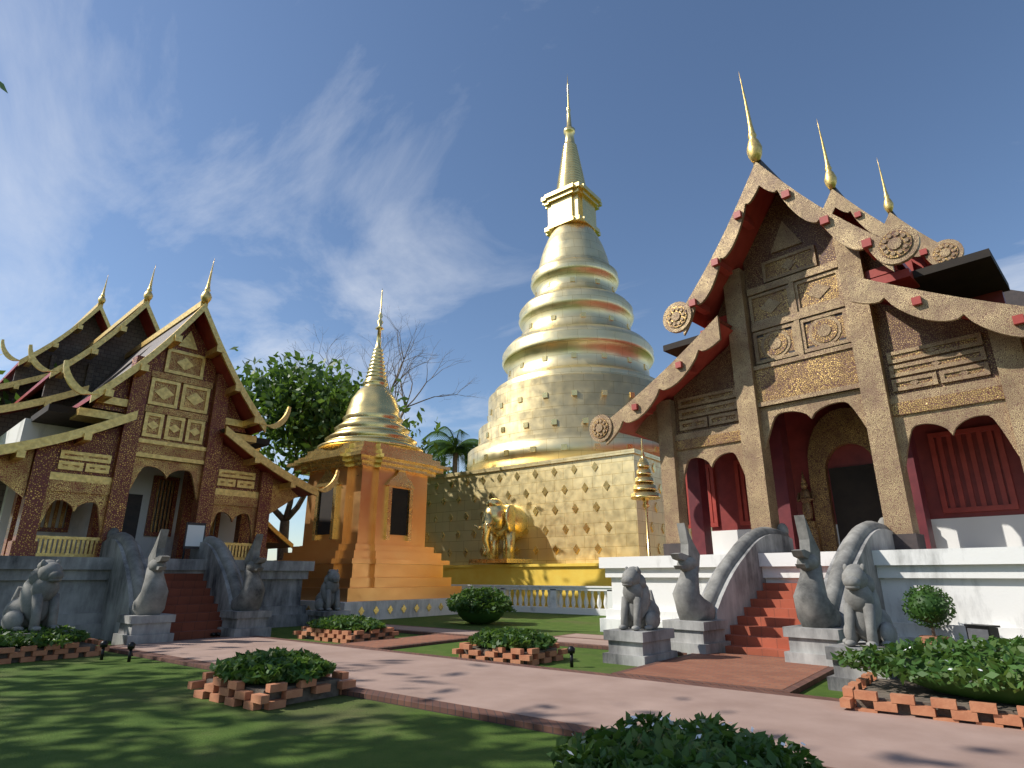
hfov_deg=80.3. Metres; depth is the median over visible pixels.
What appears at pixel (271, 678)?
bush planter
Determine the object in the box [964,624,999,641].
flood light
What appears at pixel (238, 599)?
viharn lai kham naga balustrade
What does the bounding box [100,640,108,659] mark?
garden light
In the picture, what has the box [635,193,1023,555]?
ubosot facade
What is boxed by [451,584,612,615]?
balustrade fence
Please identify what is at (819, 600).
ubosot naga balustrade
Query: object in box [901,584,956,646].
topiary shrub
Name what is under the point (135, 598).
viharn lai kham naga balustrade
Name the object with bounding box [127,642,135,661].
garden light
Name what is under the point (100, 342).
viharn lai kham roof
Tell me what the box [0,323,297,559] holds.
viharn lai kham facade
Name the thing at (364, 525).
chedi
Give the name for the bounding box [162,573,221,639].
viharn lai kham stairs
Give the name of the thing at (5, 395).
rain tree
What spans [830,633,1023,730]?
bush planter
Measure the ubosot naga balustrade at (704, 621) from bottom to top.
2.840 m
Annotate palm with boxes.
[421,426,477,472]
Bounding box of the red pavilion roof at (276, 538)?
[248,522,293,548]
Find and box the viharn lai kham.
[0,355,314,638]
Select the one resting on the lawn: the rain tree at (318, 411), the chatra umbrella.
the rain tree at (318, 411)
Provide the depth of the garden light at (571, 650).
10.43 m
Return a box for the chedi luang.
[425,75,713,608]
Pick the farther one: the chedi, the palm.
the palm
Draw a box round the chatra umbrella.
[631,438,659,555]
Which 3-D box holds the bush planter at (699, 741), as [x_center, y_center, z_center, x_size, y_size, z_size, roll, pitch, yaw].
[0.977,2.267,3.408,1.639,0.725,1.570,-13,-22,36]
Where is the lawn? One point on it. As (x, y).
(112, 710)
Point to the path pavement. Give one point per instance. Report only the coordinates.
(757, 693)
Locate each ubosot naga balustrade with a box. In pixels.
[662,523,793,653]
[782,515,894,666]
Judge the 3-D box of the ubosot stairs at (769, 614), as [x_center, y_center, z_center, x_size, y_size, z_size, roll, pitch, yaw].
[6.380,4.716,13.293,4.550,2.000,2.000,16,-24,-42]
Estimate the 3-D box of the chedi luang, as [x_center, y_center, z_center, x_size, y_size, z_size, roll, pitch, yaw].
[4.355,-5.769,41.895,18.000,39.200,18.000,-13,-22,36]
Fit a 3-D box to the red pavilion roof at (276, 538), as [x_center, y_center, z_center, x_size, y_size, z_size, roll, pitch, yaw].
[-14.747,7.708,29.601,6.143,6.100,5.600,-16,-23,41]
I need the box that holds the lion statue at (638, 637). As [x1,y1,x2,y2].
[602,566,677,666]
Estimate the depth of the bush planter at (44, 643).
11.43 m
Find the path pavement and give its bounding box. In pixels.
[105,624,1023,767]
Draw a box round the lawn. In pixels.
[0,611,842,767]
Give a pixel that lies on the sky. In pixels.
(326, 156)
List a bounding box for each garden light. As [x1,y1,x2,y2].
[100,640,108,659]
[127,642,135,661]
[567,646,574,667]
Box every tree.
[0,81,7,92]
[0,354,282,466]
[229,342,439,559]
[256,306,483,445]
[418,441,461,474]
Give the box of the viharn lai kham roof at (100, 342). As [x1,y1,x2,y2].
[0,259,339,510]
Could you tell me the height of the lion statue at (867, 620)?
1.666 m
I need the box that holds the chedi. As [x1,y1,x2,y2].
[274,288,461,619]
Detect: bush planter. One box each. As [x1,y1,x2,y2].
[0,624,109,663]
[187,646,355,710]
[293,614,398,642]
[452,625,568,664]
[546,710,825,767]
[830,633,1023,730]
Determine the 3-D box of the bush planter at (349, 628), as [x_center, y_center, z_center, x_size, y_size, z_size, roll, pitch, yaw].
[-4.099,6.048,15.181,2.423,0.594,1.610,-13,-22,36]
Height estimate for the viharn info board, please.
2.990 m
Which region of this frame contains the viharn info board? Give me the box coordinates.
[182,522,206,558]
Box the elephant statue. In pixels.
[469,498,531,563]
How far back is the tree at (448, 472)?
56.72 m
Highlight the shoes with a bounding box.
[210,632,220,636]
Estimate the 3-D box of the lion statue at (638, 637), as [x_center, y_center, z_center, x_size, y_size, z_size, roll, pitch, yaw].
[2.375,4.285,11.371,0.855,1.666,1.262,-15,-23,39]
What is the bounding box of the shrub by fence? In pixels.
[445,585,516,624]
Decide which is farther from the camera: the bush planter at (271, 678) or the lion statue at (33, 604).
the lion statue at (33, 604)
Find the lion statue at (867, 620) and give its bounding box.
[825,564,897,690]
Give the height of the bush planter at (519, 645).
0.572 m
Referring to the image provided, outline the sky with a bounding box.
[0,0,1023,560]
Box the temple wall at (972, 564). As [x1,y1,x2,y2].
[599,248,1023,643]
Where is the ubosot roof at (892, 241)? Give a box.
[589,74,1023,463]
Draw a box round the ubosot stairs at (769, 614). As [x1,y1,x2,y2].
[725,583,800,656]
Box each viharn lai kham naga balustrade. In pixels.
[99,528,175,644]
[189,534,272,636]

